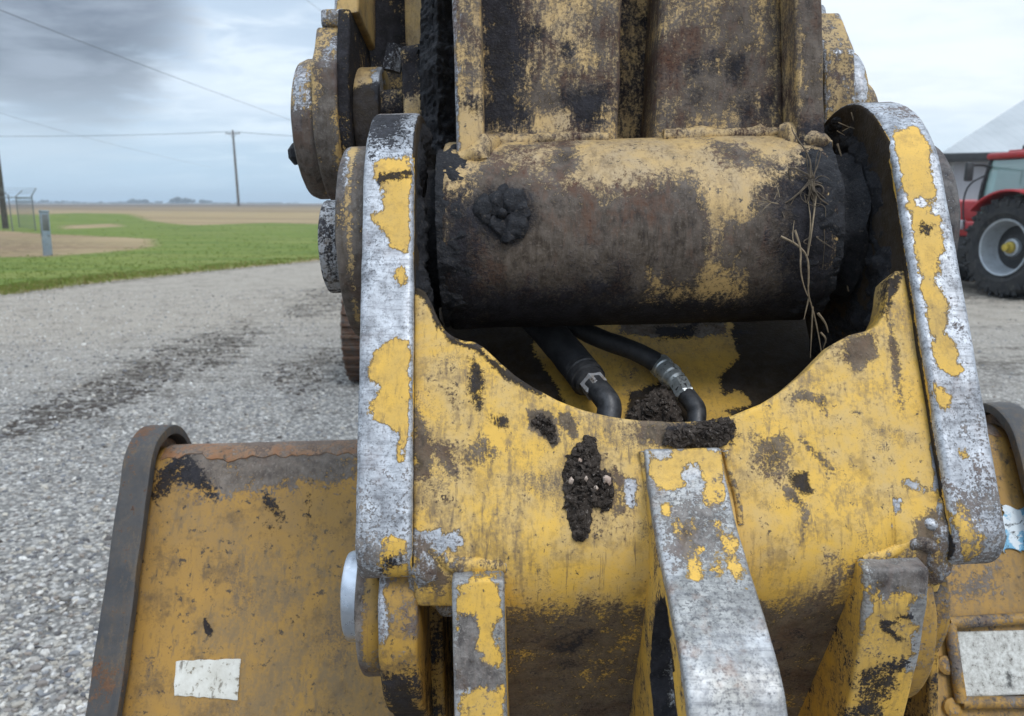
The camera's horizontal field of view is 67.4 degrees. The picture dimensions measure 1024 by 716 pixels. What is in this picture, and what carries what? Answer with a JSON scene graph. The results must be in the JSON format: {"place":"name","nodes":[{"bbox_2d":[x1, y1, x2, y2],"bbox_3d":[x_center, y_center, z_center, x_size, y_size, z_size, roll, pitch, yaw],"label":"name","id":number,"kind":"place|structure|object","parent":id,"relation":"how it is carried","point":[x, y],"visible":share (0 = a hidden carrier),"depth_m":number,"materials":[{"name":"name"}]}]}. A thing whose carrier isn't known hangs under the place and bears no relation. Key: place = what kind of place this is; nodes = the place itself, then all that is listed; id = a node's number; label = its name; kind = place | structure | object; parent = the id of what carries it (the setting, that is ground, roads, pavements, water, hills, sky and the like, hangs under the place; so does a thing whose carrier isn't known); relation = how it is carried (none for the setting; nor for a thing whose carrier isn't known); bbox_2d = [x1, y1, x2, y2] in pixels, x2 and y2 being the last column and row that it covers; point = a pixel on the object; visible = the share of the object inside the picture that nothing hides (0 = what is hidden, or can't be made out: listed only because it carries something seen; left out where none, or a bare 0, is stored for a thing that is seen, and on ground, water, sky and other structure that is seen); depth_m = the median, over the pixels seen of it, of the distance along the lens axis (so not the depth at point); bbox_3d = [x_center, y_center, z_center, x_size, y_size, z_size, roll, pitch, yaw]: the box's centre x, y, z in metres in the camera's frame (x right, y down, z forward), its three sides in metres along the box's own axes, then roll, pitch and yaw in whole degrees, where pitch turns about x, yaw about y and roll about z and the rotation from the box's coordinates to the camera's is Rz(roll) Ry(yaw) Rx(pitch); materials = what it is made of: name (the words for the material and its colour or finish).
{"place":"outdoors","nodes":[
{"label":"outdoors","id":0,"kind":"place"},
{"bbox_2d":[0,10,289,119],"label":"power wire","id":1,"kind":"object","parent":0,"point":[117,55],"visible":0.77,"depth_m":36.86,"materials":[{"name":"black metal"}]},
{"bbox_2d":[0,215,318,294],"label":"grass","id":2,"kind":"structure","parent":0,"point":[13,289],"depth_m":18.82,"materials":[{"name":"green plant"}]},
{"bbox_2d":[0,203,1023,715],"bbox_3d":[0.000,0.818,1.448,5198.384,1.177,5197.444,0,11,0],"label":"ground","id":3,"kind":"structure","parent":0,"point":[166,221],"depth_m":8.93,"materials":[{"name":"grey gravel"}]},
{"bbox_2d":[0,161,8,228],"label":"utility pole","id":4,"kind":"object","parent":3,"relation":"on","point":[4,218],"visible":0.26,"depth_m":50.09,"materials":[{"name":"brown wood"}]},
{"bbox_2d":[0,188,36,230],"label":"chain link fence","id":5,"kind":"object","parent":3,"relation":"on","point":[23,199],"visible":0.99,"depth_m":46.75,"materials":[{"name":"grey metal"}]},
{"bbox_2d":[38,210,52,255],"bbox_3d":[-14.865,-3.939,24.514,0.286,1.534,0.270,-9,14,-37],"label":"marker post","id":6,"kind":"object","parent":3,"relation":"on","point":[45,231],"visible":0.88,"depth_m":24.40,"materials":[{"name":"grey paint"}]},
{"bbox_2d":[6,197,298,203],"bbox_3d":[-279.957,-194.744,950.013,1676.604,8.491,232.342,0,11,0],"label":"treeline","id":7,"kind":"object","parent":3,"relation":"on","point":[175,200],"visible":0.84,"depth_m":890.73,"materials":[{"name":"grey plant"}]},
{"bbox_2d":[225,130,239,205],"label":"utility pole","id":8,"kind":"object","parent":3,"relation":"on","point":[236,177],"visible":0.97,"depth_m":130.64,"materials":[{"name":"brown wood"}]},
{"bbox_2d":[1,113,207,166],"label":"power wire","id":9,"kind":"object","parent":8,"relation":"attached to","point":[94,139],"visible":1,"depth_m":84.05,"materials":[{"name":"grey metal"}]},
{"bbox_2d":[0,131,229,136],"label":"power wire","id":10,"kind":"object","parent":8,"relation":"attached to","point":[100,135],"visible":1,"depth_m":125.45,"materials":[{"name":"grey metal"}]},
{"bbox_2d":[86,402,1023,715],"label":"bucket","id":11,"kind":"object","parent":3,"relation":"on","point":[236,584],"visible":0.39,"depth_m":1.12,"materials":[{"name":"metal"}]},
{"bbox_2d":[288,0,891,381],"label":"excavator","id":12,"kind":"object","parent":3,"relation":"on","point":[600,162],"visible":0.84,"depth_m":0.79,"materials":[{"name":"beige metal"}]},
{"bbox_2d":[318,102,1005,715],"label":"quick coupler","id":13,"kind":"object","parent":12,"relation":"attached to","point":[806,536],"visible":0.92,"depth_m":0.67,"materials":[{"name":"yellow metal"}]},
{"bbox_2d":[531,412,557,443],"bbox_3d":[0.028,0.062,0.670,0.027,0.027,0.013,4,12,19],"label":"soil clod","id":14,"kind":"object","parent":13,"relation":"on","point":[544,424],"visible":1,"depth_m":0.67,"materials":[{"name":"soil"}]},
{"bbox_2d":[562,435,614,541],"bbox_3d":[0.065,0.111,0.656,0.045,0.084,0.044,0,11,0],"label":"soil clod","id":15,"kind":"object","parent":13,"relation":"on","point":[587,486],"visible":1,"depth_m":0.65,"materials":[{"name":"soil"}]},
{"bbox_2d":[625,384,682,421],"bbox_3d":[0.150,0.053,0.810,0.063,0.046,0.037,0,11,0],"label":"soil clod","id":16,"kind":"object","parent":13,"relation":"on","point":[659,404],"visible":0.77,"depth_m":0.80,"materials":[{"name":"soil"}]},
{"bbox_2d":[663,416,736,448],"bbox_3d":[0.163,0.065,0.663,0.065,0.028,0.021,0,11,0],"label":"soil clod","id":17,"kind":"object","parent":13,"relation":"on","point":[711,433],"visible":1,"depth_m":0.66,"materials":[{"name":"soil"}]},
{"bbox_2d":[753,185,779,212],"bbox_3d":[0.244,-0.152,0.736,0.027,0.026,0.009,0,11,0],"label":"straw tuft","id":18,"kind":"object","parent":12,"relation":"attached to","point":[769,202],"visible":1,"depth_m":0.73,"materials":[{"name":"beige plant"}]},
{"bbox_2d":[754,127,835,269],"bbox_3d":[0.275,-0.156,0.750,0.079,0.138,0.043,0,11,0],"label":"root tangle","id":19,"kind":"object","parent":12,"relation":"attached to","point":[811,185],"visible":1,"depth_m":0.74,"materials":[{"name":"brown plant"}]},
{"bbox_2d":[780,196,828,357],"bbox_3d":[0.285,-0.080,0.748,0.054,0.163,0.016,-4,12,-17],"label":"straw tuft","id":20,"kind":"object","parent":12,"relation":"hanging from","point":[807,259],"visible":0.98,"depth_m":0.74,"materials":[{"name":"beige plant"}]},
{"bbox_2d":[942,100,1023,199],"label":"shed","id":21,"kind":"structure","parent":3,"relation":"on","point":[1003,132],"depth_m":30.20,"materials":[{"name":"metal"}]},
{"bbox_2d":[956,145,1023,297],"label":"tractor","id":22,"kind":"object","parent":3,"relation":"on","point":[990,255],"visible":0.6,"depth_m":13.91,"materials":[{"name":"metal"}]},
{"bbox_2d":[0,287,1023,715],"bbox_3d":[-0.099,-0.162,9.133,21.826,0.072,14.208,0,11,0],"label":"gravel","id":23,"kind":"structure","parent":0,"point":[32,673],"depth_m":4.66,"materials":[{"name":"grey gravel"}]},
{"bbox_2d":[0,0,1023,202],"label":"sky","id":24,"kind":"structure","parent":0,"point":[958,65],"materials":[{"name":"grey"}]},
{"bbox_2d":[837,112,852,134],"bbox_3d":[0.350,-0.244,0.800,0.023,0.024,0.009,10,15,40],"label":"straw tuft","id":25,"kind":"object","parent":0,"point":[845,125],"visible":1,"depth_m":0.80,"materials":[{"name":"beige plant"}]}
]}

